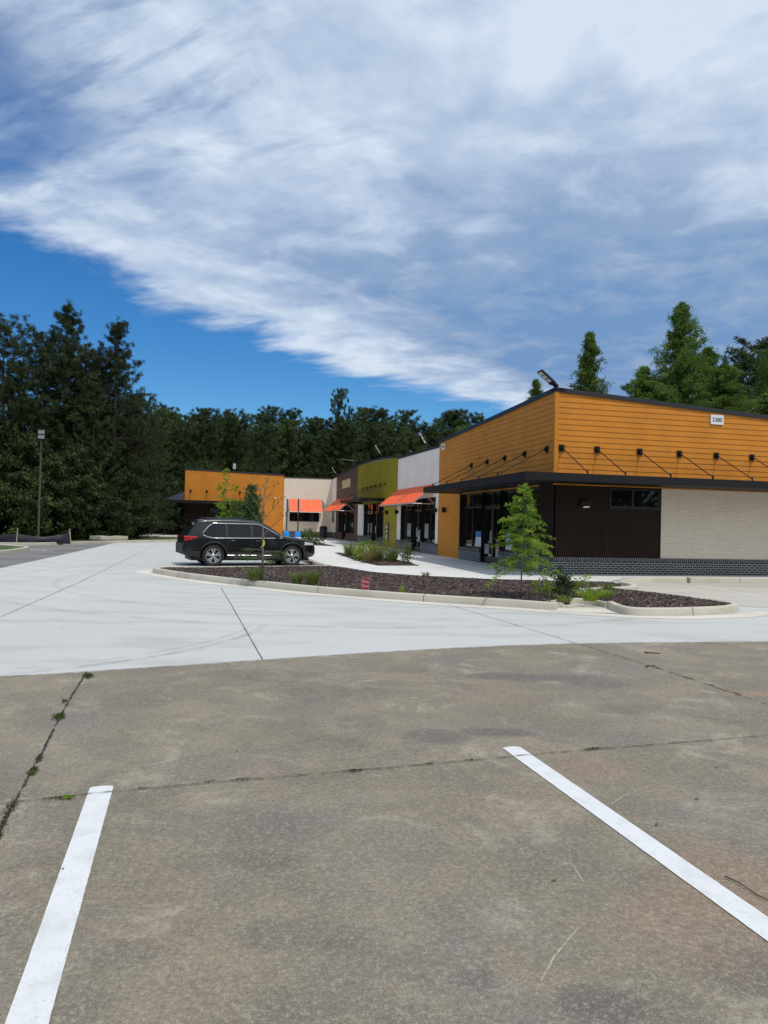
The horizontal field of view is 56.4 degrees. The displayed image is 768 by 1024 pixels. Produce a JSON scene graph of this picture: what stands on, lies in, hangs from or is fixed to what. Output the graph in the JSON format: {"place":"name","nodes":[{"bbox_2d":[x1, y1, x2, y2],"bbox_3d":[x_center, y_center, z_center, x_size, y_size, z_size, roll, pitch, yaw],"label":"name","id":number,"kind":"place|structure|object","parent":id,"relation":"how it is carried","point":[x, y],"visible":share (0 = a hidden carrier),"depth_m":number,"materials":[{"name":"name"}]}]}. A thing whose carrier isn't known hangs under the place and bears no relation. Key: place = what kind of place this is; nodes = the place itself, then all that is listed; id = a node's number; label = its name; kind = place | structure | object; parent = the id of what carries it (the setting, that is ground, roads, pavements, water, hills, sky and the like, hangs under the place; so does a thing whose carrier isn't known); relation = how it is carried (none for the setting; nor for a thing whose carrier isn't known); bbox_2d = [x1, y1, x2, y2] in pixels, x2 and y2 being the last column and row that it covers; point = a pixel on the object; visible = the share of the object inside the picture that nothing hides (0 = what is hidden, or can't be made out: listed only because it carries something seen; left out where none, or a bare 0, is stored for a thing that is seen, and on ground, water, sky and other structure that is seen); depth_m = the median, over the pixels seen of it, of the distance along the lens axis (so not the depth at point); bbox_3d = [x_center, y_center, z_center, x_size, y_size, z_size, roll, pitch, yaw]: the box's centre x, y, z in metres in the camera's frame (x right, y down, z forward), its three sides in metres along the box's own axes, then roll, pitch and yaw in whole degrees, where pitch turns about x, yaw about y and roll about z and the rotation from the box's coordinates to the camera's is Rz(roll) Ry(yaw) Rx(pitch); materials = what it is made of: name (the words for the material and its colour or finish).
{"place":"outdoors","nodes":[
{"label":"outdoors","id":0,"kind":"place"},
{"bbox_2d":[0,543,110,567],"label":"asphalt lot","id":1,"kind":"structure","parent":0,"point":[29,555],"depth_m":31.40,"materials":[{"name":"grey asphalt"}]},
{"bbox_2d":[71,537,176,541],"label":"grass verge","id":2,"kind":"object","parent":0,"point":[156,538],"depth_m":53.30,"materials":[{"name":"green plant"}]},
{"bbox_2d":[0,408,14,532],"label":"understorey bush","id":3,"kind":"object","parent":2,"relation":"on","point":[3,448],"visible":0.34,"depth_m":46.81,"materials":[{"name":"green plant"}]},
{"bbox_2d":[0,356,50,528],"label":"pine tree","id":4,"kind":"object","parent":2,"relation":"on","point":[19,409],"visible":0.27,"depth_m":48.66,"materials":[{"name":"green plant"}]},
{"bbox_2d":[0,431,52,535],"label":"understorey bush","id":5,"kind":"object","parent":2,"relation":"on","point":[29,443],"visible":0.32,"depth_m":46.95,"materials":[{"name":"green plant"}]},
{"bbox_2d":[0,471,62,536],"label":"understorey bush","id":6,"kind":"object","parent":2,"relation":"on","point":[19,497],"visible":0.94,"depth_m":43.95,"materials":[{"name":"green plant"}]},
{"bbox_2d":[0,528,70,544],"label":"silt fence","id":7,"kind":"object","parent":2,"relation":"on","point":[17,537],"visible":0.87,"depth_m":39.86,"materials":[{"name":"black fabric"}]},
{"bbox_2d":[37,429,44,536],"bbox_3d":[-20.275,-1.542,42.219,0.400,6.616,0.788,2,-1,-25],"label":"lamp post","id":8,"kind":"object","parent":2,"relation":"on","point":[41,435],"visible":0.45,"depth_m":42.36,"materials":[{"name":"grey metal"}]},
{"bbox_2d":[2,451,90,539],"bbox_3d":[-21.518,-0.896,46.280,5.499,6.138,4.816,2,-1,-29],"label":"understorey bush","id":9,"kind":"object","parent":2,"relation":"on","point":[54,470],"visible":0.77,"depth_m":45.85,"materials":[{"name":"green plant"}]},
{"bbox_2d":[2,297,123,486],"bbox_3d":[-23.066,-6.850,51.929,8.870,17.569,8.380,2,-1,-17],"label":"pine tree","id":10,"kind":"object","parent":2,"relation":"on","point":[67,320],"visible":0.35,"depth_m":51.55,"materials":[{"name":"green plant"}]},
{"bbox_2d":[46,443,118,539],"bbox_3d":[-20.665,-1.194,47.948,5.789,6.898,5.070,1,-1,0],"label":"understorey bush","id":11,"kind":"object","parent":2,"relation":"on","point":[89,487],"visible":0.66,"depth_m":47.47,"materials":[{"name":"green plant"}]},
{"bbox_2d":[66,377,131,531],"bbox_3d":[-20.634,-3.829,50.507,5.531,11.595,5.854,2,-1,-16],"label":"pine tree","id":12,"kind":"object","parent":2,"relation":"on","point":[90,406],"visible":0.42,"depth_m":50.34,"materials":[{"name":"green plant"}]},
{"bbox_2d":[33,341,168,532],"bbox_3d":[-21.473,-5.362,54.010,10.655,14.733,9.857,2,-1,-19],"label":"pine tree","id":13,"kind":"object","parent":2,"relation":"on","point":[78,383],"visible":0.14,"depth_m":52.82,"materials":[{"name":"green plant"}]},
{"bbox_2d":[46,359,166,529],"bbox_3d":[-22.303,-5.129,55.676,10.122,14.282,9.365,1,-1,41],"label":"pine tree","id":14,"kind":"object","parent":2,"relation":"on","point":[155,491],"visible":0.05,"depth_m":55.30,"materials":[{"name":"green plant"}]},
{"bbox_2d":[58,315,176,530],"bbox_3d":[-19.816,-6.267,52.552,8.389,16.574,8.296,2,-1,-44],"label":"pine tree","id":15,"kind":"object","parent":2,"relation":"on","point":[117,330],"visible":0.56,"depth_m":52.27,"materials":[{"name":"green plant"}]},
{"bbox_2d":[98,497,145,539],"bbox_3d":[-18.596,0.580,50.060,3.813,3.208,4.192,1,-1,17],"label":"understorey bush","id":16,"kind":"object","parent":2,"relation":"on","point":[121,525],"visible":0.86,"depth_m":49.31,"materials":[{"name":"green plant"}]},
{"bbox_2d":[101,459,163,538],"bbox_3d":[-18.850,-0.800,52.374,5.210,6.275,4.563,2,-1,-41],"label":"understorey bush","id":17,"kind":"object","parent":2,"relation":"on","point":[146,517],"visible":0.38,"depth_m":52.12,"materials":[{"name":"green plant"}]},
{"bbox_2d":[108,387,185,533],"bbox_3d":[-19.956,-3.928,56.884,8.524,12.027,7.886,2,-1,-36],"label":"pine tree","id":18,"kind":"object","parent":2,"relation":"on","point":[148,475],"visible":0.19,"depth_m":56.56,"materials":[{"name":"green plant"}]},
{"bbox_2d":[128,398,177,527],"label":"pine tree","id":19,"kind":"object","parent":2,"relation":"on","point":[163,476],"visible":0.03,"depth_m":66.85,"materials":[{"name":"green plant"}]},
{"bbox_2d":[3,529,330,547],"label":"ground","id":20,"kind":"structure","parent":0,"point":[178,532],"depth_m":81.57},
{"bbox_2d":[0,313,81,534],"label":"pine tree","id":21,"kind":"object","parent":20,"relation":"on","point":[6,328],"visible":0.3,"depth_m":49.59,"materials":[{"name":"green plant"}]},
{"bbox_2d":[0,324,109,475],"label":"pine tree","id":22,"kind":"object","parent":20,"relation":"on","point":[36,335],"visible":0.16,"depth_m":52.02,"materials":[{"name":"green plant"}]},
{"bbox_2d":[0,336,110,454],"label":"pine tree","id":23,"kind":"object","parent":20,"relation":"on","point":[39,394],"visible":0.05,"depth_m":52.80,"materials":[{"name":"green plant"}]},
{"bbox_2d":[144,416,185,532],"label":"woodland pine","id":24,"kind":"object","parent":20,"relation":"on","point":[174,456],"visible":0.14,"depth_m":79.83,"materials":[{"name":"green plant"}]},
{"bbox_2d":[146,407,185,527],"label":"woodland pine","id":25,"kind":"object","parent":20,"relation":"on","point":[176,418],"visible":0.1,"depth_m":87.64,"materials":[{"name":"green plant"}]},
{"bbox_2d":[158,420,210,529],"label":"woodland pine","id":26,"kind":"object","parent":20,"relation":"on","point":[179,432],"visible":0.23,"depth_m":80.81,"materials":[{"name":"green plant"}]},
{"bbox_2d":[160,457,222,498],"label":"mimosa tree","id":27,"kind":"object","parent":20,"relation":"on","point":[203,463],"visible":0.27,"depth_m":75.40,"materials":[{"name":"green plant"}]},
{"bbox_2d":[168,420,225,531],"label":"woodland pine","id":28,"kind":"object","parent":20,"relation":"on","point":[202,428],"visible":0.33,"depth_m":77.66,"materials":[{"name":"green plant"}]},
{"bbox_2d":[184,407,220,467],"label":"woodland pine","id":29,"kind":"object","parent":20,"relation":"on","point":[202,417],"visible":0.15,"depth_m":89.65,"materials":[{"name":"green plant"}]},
{"bbox_2d":[210,413,263,472],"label":"woodland pine","id":30,"kind":"object","parent":20,"relation":"on","point":[236,444],"visible":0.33,"depth_m":81.76,"materials":[{"name":"green plant"}]},
{"bbox_2d":[246,412,274,471],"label":"woodland pine","id":31,"kind":"object","parent":20,"relation":"on","point":[259,419],"visible":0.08,"depth_m":98.39,"materials":[{"name":"green plant"}]},
{"bbox_2d":[236,422,287,473],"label":"woodland pine","id":32,"kind":"object","parent":20,"relation":"on","point":[260,462],"visible":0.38,"depth_m":77.12,"materials":[{"name":"green plant"}]},
{"bbox_2d":[253,405,287,457],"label":"woodland pine","id":33,"kind":"object","parent":20,"relation":"on","point":[272,413],"visible":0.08,"depth_m":107.06,"materials":[{"name":"green plant"}]},
{"bbox_2d":[253,422,291,476],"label":"woodland pine","id":34,"kind":"object","parent":20,"relation":"on","point":[270,454],"visible":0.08,"depth_m":90.97,"materials":[{"name":"green plant"}]},
{"bbox_2d":[275,407,304,472],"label":"woodland pine","id":35,"kind":"object","parent":20,"relation":"on","point":[292,415],"visible":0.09,"depth_m":107.79,"materials":[{"name":"green plant"}]},
{"bbox_2d":[269,418,314,476],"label":"woodland pine","id":36,"kind":"object","parent":20,"relation":"on","point":[292,427],"visible":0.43,"depth_m":89.85,"materials":[{"name":"green plant"}]},
{"bbox_2d":[290,435,322,477],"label":"woodland pine","id":37,"kind":"object","parent":20,"relation":"on","point":[307,448],"visible":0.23,"depth_m":91.11,"materials":[{"name":"green plant"}]},
{"bbox_2d":[292,416,336,477],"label":"woodland pine","id":38,"kind":"object","parent":20,"relation":"on","point":[313,429],"visible":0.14,"depth_m":95.60,"materials":[{"name":"green plant"}]},
{"bbox_2d":[306,427,351,477],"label":"woodland pine","id":39,"kind":"object","parent":20,"relation":"on","point":[327,439],"visible":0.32,"depth_m":86.21,"materials":[{"name":"green plant"}]},
{"bbox_2d":[328,388,352,474],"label":"woodland pine","id":40,"kind":"object","parent":20,"relation":"on","point":[338,400],"visible":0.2,"depth_m":95.78,"materials":[{"name":"green plant"}]},
{"bbox_2d":[324,418,369,477],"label":"woodland pine","id":41,"kind":"object","parent":20,"relation":"on","point":[349,435],"visible":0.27,"depth_m":85.64,"materials":[{"name":"green plant"}]},
{"bbox_2d":[349,420,388,462],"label":"woodland pine","id":42,"kind":"object","parent":20,"relation":"on","point":[373,435],"visible":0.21,"depth_m":91.60,"materials":[{"name":"green plant"}]},
{"bbox_2d":[351,404,393,458],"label":"woodland pine","id":43,"kind":"object","parent":20,"relation":"on","point":[381,413],"visible":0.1,"depth_m":98.37,"materials":[{"name":"green plant"}]},
{"bbox_2d":[376,436,401,457],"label":"woodland pine","id":44,"kind":"object","parent":20,"relation":"on","point":[384,448],"visible":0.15,"depth_m":90.70,"materials":[{"name":"green plant"}]},
{"bbox_2d":[383,420,419,455],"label":"woodland pine","id":45,"kind":"object","parent":20,"relation":"on","point":[401,427],"visible":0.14,"depth_m":94.75,"materials":[{"name":"green plant"}]},
{"bbox_2d":[391,409,422,453],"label":"woodland pine","id":46,"kind":"object","parent":20,"relation":"on","point":[406,415],"visible":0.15,"depth_m":109.19,"materials":[{"name":"green plant"}]},
{"bbox_2d":[394,431,423,455],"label":"woodland pine","id":47,"kind":"object","parent":20,"relation":"on","point":[406,440],"visible":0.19,"depth_m":88.36,"materials":[{"name":"green plant"}]},
{"bbox_2d":[403,423,430,453],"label":"woodland pine","id":48,"kind":"object","parent":20,"relation":"on","point":[413,428],"visible":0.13,"depth_m":98.57,"materials":[{"name":"green plant"}]},
{"bbox_2d":[414,421,447,450],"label":"woodland pine","id":49,"kind":"object","parent":20,"relation":"on","point":[436,431],"visible":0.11,"depth_m":99.10,"materials":[{"name":"green plant"}]},
{"bbox_2d":[429,408,473,443],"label":"woodland pine","id":50,"kind":"object","parent":20,"relation":"on","point":[446,416],"visible":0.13,"depth_m":100.12,"materials":[{"name":"green plant"}]},
{"bbox_2d":[720,335,767,408],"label":"woodland pine","id":51,"kind":"object","parent":20,"relation":"on","point":[762,345],"visible":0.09,"depth_m":68.12,"materials":[{"name":"green plant"}]},
{"bbox_2d":[722,347,766,412],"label":"woodland pine","id":52,"kind":"object","parent":20,"relation":"on","point":[744,364],"visible":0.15,"depth_m":63.65,"materials":[{"name":"green plant"}]},
{"bbox_2d":[741,348,767,413],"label":"conifer","id":53,"kind":"object","parent":20,"relation":"on","point":[764,371],"visible":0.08,"depth_m":52.24,"materials":[{"name":"green plant"}]},
{"bbox_2d":[0,642,767,1023],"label":"parking lot","id":54,"kind":"structure","parent":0,"point":[384,890],"depth_m":3.77,"materials":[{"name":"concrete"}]},
{"bbox_2d":[2,671,86,824],"bbox_3d":[-2.045,1.648,3.872,0.039,0.001,7.720,2,-1,-17],"label":"expansion joint","id":55,"kind":"object","parent":54,"relation":"on","point":[26,779],"visible":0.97,"depth_m":5.05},
{"bbox_2d":[5,786,112,1023],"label":"parking stripe","id":56,"kind":"object","parent":54,"relation":"on","point":[34,997],"visible":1,"depth_m":2.88,"materials":[{"name":"white paint"}]},
{"bbox_2d":[0,735,761,802],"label":"expansion joint","id":57,"kind":"object","parent":54,"relation":"on","point":[406,765],"visible":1,"depth_m":4.84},
{"bbox_2d":[503,746,767,940],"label":"parking stripe","id":58,"kind":"object","parent":54,"relation":"on","point":[742,910],"visible":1,"depth_m":3.66,"materials":[{"name":"white paint"}]},
{"bbox_2d":[0,535,767,675],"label":"concrete lot","id":59,"kind":"structure","parent":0,"point":[103,613],"depth_m":11.80,"materials":[{"name":"grey concrete"}]},
{"bbox_2d":[0,540,176,545],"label":"kerb","id":60,"kind":"structure","parent":59,"relation":"on","point":[84,542],"depth_m":43.31,"materials":[{"name":"beige concrete"}]},
{"bbox_2d":[175,517,314,565],"bbox_3d":[-5.083,1.087,26.601,4.905,1.732,2.340,2,-1,-24],"label":"parked car","id":61,"kind":"object","parent":59,"relation":"on","point":[212,542],"visible":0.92,"depth_m":25.56,"materials":[{"name":"black paint"}]},
{"bbox_2d":[152,565,557,609],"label":"kerb","id":62,"kind":"structure","parent":59,"relation":"on","point":[529,604],"depth_m":15.87,"materials":[{"name":"beige concrete"}]},
{"bbox_2d":[336,553,418,565],"bbox_3d":[-0.734,2.010,30.429,1.982,0.208,10.071,2,-1,-17],"label":"planting bed","id":63,"kind":"object","parent":59,"relation":"on","point":[391,563],"visible":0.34,"depth_m":26.09,"materials":[{"name":"brown wood"}]},
{"bbox_2d":[375,543,405,561],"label":"grass clump","id":64,"kind":"object","parent":63,"relation":"on","point":[390,556],"visible":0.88,"depth_m":27.22,"materials":[{"name":"green plant"}]},
{"bbox_2d":[160,565,621,604],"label":"mulch","id":65,"kind":"object","parent":59,"relation":"on","point":[342,578],"visible":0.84,"depth_m":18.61,"materials":[{"name":"brown wood"}]},
{"bbox_2d":[231,474,296,580],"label":"thin sapling","id":66,"kind":"object","parent":65,"relation":"on","point":[263,559],"visible":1,"depth_m":17.96,"materials":[{"name":"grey plant"}]},
{"bbox_2d":[484,483,562,597],"bbox_3d":[2.956,0.592,15.110,1.623,2.431,1.626,1,-1,16],"label":"cypress sapling","id":67,"kind":"object","parent":65,"relation":"on","point":[527,519],"visible":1,"depth_m":15.07,"materials":[{"name":"green plant"}]},
{"bbox_2d":[530,568,558,595],"bbox_3d":[3.590,1.634,15.717,0.686,0.803,0.601,2,-1,-19],"label":"weed bush","id":68,"kind":"object","parent":65,"relation":"on","point":[547,587],"visible":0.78,"depth_m":15.71,"materials":[{"name":"green plant"}]},
{"bbox_2d":[548,565,578,598],"bbox_3d":[3.841,1.620,15.319,0.642,0.973,0.588,1,-1,0],"label":"weed bush","id":69,"kind":"object","parent":65,"relation":"on","point":[564,585],"visible":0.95,"depth_m":15.26,"materials":[{"name":"green plant"}]},
{"bbox_2d":[136,570,767,618],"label":"gutter","id":70,"kind":"object","parent":59,"relation":"on","point":[740,615],"visible":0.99,"depth_m":14.64,"materials":[{"name":"beige concrete"}]},
{"bbox_2d":[163,387,767,575],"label":"retail building","id":71,"kind":"structure","parent":59,"relation":"on","point":[667,488],"depth_m":24.39,"materials":[{"name":"orange paint"}]},
{"bbox_2d":[289,511,318,521],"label":"window","id":72,"kind":"structure","parent":71,"relation":"in","point":[303,517],"depth_m":67.48,"materials":[{"name":"black glass"}]},
{"bbox_2d":[346,505,353,533],"bbox_3d":[-2.644,0.625,58.275,0.200,2.270,3.600,2,-1,-13],"label":"window","id":73,"kind":"structure","parent":71,"relation":"in","point":[350,513],"depth_m":58.83,"materials":[{"name":"black glass"}]},
{"bbox_2d":[363,503,373,536],"bbox_3d":[-1.079,0.579,51.531,0.200,2.320,2.950,2,-1,-13],"label":"window","id":74,"kind":"structure","parent":71,"relation":"in","point":[368,512],"depth_m":51.97,"materials":[{"name":"black glass"}]},
{"bbox_2d":[400,502,413,540],"bbox_3d":[1.337,0.470,41.055,0.200,2.320,2.450,2,-1,-13],"label":"window","id":75,"kind":"structure","parent":71,"relation":"in","point":[406,511],"depth_m":41.56,"materials":[{"name":"black glass"}]},
{"bbox_2d":[413,510,423,551],"bbox_3d":[1.844,1.023,38.882,0.162,2.270,2.000,2,-1,-13],"label":"door","id":76,"kind":"structure","parent":71,"relation":"in","point":[417,514],"depth_m":39.24,"materials":[{"name":"black glass"}]},
{"bbox_2d":[421,497,435,543],"bbox_3d":[2.352,0.424,36.688,0.200,2.320,2.520,2,-1,-13],"label":"window","id":77,"kind":"structure","parent":71,"relation":"in","point":[429,517],"depth_m":37.02,"materials":[{"name":"black glass"}]},
{"bbox_2d":[459,492,483,548],"bbox_3d":[3.754,0.361,30.606,0.200,2.320,2.680,2,-1,-13],"label":"window","id":78,"kind":"structure","parent":71,"relation":"in","point":[471,509],"depth_m":30.90,"materials":[{"name":"black glass"}]},
{"bbox_2d":[482,490,502,506],"bbox_3d":[4.300,-0.522,28.362,0.200,0.600,1.960,2,-1,-13],"label":"window","id":79,"kind":"structure","parent":71,"relation":"in","point":[491,498],"depth_m":28.45,"materials":[{"name":"black glass"}]},
{"bbox_2d":[483,506,502,564],"bbox_3d":[4.284,0.913,28.343,0.162,2.270,1.960,2,-1,-13],"label":"door","id":80,"kind":"structure","parent":71,"relation":"in","point":[491,529],"depth_m":28.37,"materials":[{"name":"black glass"}]},
{"bbox_2d":[499,486,538,554],"bbox_3d":[4.889,0.310,25.713,0.200,2.320,3.450,2,-1,-13],"label":"window","id":81,"kind":"structure","parent":71,"relation":"in","point":[507,494],"depth_m":26.18,"materials":[{"name":"black glass"}]},
{"bbox_2d":[607,488,660,510],"bbox_3d":[8.254,-0.405,23.624,1.940,0.720,0.050,2,-1,-13],"label":"window","id":82,"kind":"structure","parent":71,"relation":"in","point":[619,498],"depth_m":23.61,"materials":[{"name":"black glass"}]},
{"bbox_2d":[544,598,606,607],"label":"kerb","id":83,"kind":"structure","parent":59,"relation":"on","point":[600,603],"depth_m":15.22,"materials":[{"name":"beige concrete"}]},
{"bbox_2d":[551,604,616,612],"bbox_3d":[3.905,1.961,14.672,1.300,0.001,1.600,1,-1,0],"label":"gutter","id":84,"kind":"object","parent":59,"relation":"on","point":[579,608],"visible":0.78,"depth_m":14.47,"materials":[{"name":"beige concrete"}]},
{"bbox_2d":[568,331,614,393],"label":"conifer","id":85,"kind":"object","parent":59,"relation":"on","point":[586,373],"visible":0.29,"depth_m":51.30,"materials":[{"name":"green plant"}]},
{"bbox_2d":[627,365,661,400],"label":"conifer","id":86,"kind":"object","parent":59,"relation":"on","point":[640,376],"visible":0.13,"depth_m":50.77,"materials":[{"name":"green plant"}]},
{"bbox_2d":[612,578,686,582],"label":"kerb","id":87,"kind":"structure","parent":59,"relation":"on","point":[657,580],"depth_m":22.25,"materials":[{"name":"beige concrete"}]},
{"bbox_2d":[573,588,730,606],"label":"mulch","id":88,"kind":"object","parent":59,"relation":"on","point":[656,597],"visible":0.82,"depth_m":15.27,"materials":[{"name":"brown wood"}]},
{"bbox_2d":[567,573,600,595],"bbox_3d":[4.430,1.726,15.849,0.764,0.766,0.675,1,-1,0],"label":"weed bush","id":89,"kind":"object","parent":88,"relation":"on","point":[581,590],"visible":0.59,"depth_m":15.87,"materials":[{"name":"green plant"}]},
{"bbox_2d":[606,587,738,615],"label":"kerb","id":90,"kind":"structure","parent":59,"relation":"on","point":[732,607],"depth_m":13.92,"materials":[{"name":"beige concrete"}]},
{"bbox_2d":[633,301,717,408],"bbox_3d":[20.596,-6.039,50.480,10.033,17.928,10.215,1,-1,0],"label":"conifer","id":91,"kind":"object","parent":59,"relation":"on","point":[688,359],"visible":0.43,"depth_m":50.02,"materials":[{"name":"green plant"}]},
{"bbox_2d":[634,583,767,606],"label":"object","id":92,"kind":"object","parent":59,"relation":"on","point":[738,598],"visible":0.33,"depth_m":19.66,"materials":[{"name":"beige concrete"}]},
{"bbox_2d":[683,346,733,403],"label":"conifer","id":93,"kind":"object","parent":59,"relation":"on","point":[709,350],"visible":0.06,"depth_m":52.40,"materials":[{"name":"green plant"}]},
{"bbox_2d":[686,577,767,583],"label":"kerb","id":94,"kind":"structure","parent":59,"relation":"on","point":[721,580],"depth_m":22.70,"materials":[{"name":"beige concrete"}]},
{"bbox_2d":[690,360,767,414],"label":"conifer","id":95,"kind":"object","parent":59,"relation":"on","point":[724,388],"visible":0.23,"depth_m":47.01,"materials":[{"name":"green plant"}]},
{"bbox_2d":[0,0,767,465],"label":"sky","id":96,"kind":"structure","parent":0,"point":[431,207],"materials":[{"name":"blue"}]},
{"bbox_2d":[140,535,767,582],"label":"pavement","id":97,"kind":"structure","parent":0,"point":[446,566],"depth_m":24.44,"materials":[{"name":"concrete"}]},
{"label":"planting bed","id":98,"kind":"structure","parent":0,"visible":0},
{"bbox_2d":[214,467,245,518],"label":"young tree","id":99,"kind":"object","parent":98,"relation":"on","point":[224,507],"visible":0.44,"depth_m":44.11,"materials":[{"name":"green plant"}]},
{"bbox_2d":[227,498,246,518],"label":"dark shrub","id":100,"kind":"object","parent":98,"relation":"on","point":[237,509],"visible":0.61,"depth_m":43.40,"materials":[{"name":"green plant"}]},
{"bbox_2d":[239,483,265,522],"bbox_3d":[-8.169,0.263,44.435,1.819,4.198,1.822,1,-1,0],"label":"evergreen shrub","id":101,"kind":"object","parent":98,"relation":"on","point":[251,488],"visible":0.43,"depth_m":44.14,"materials":[{"name":"green plant"}]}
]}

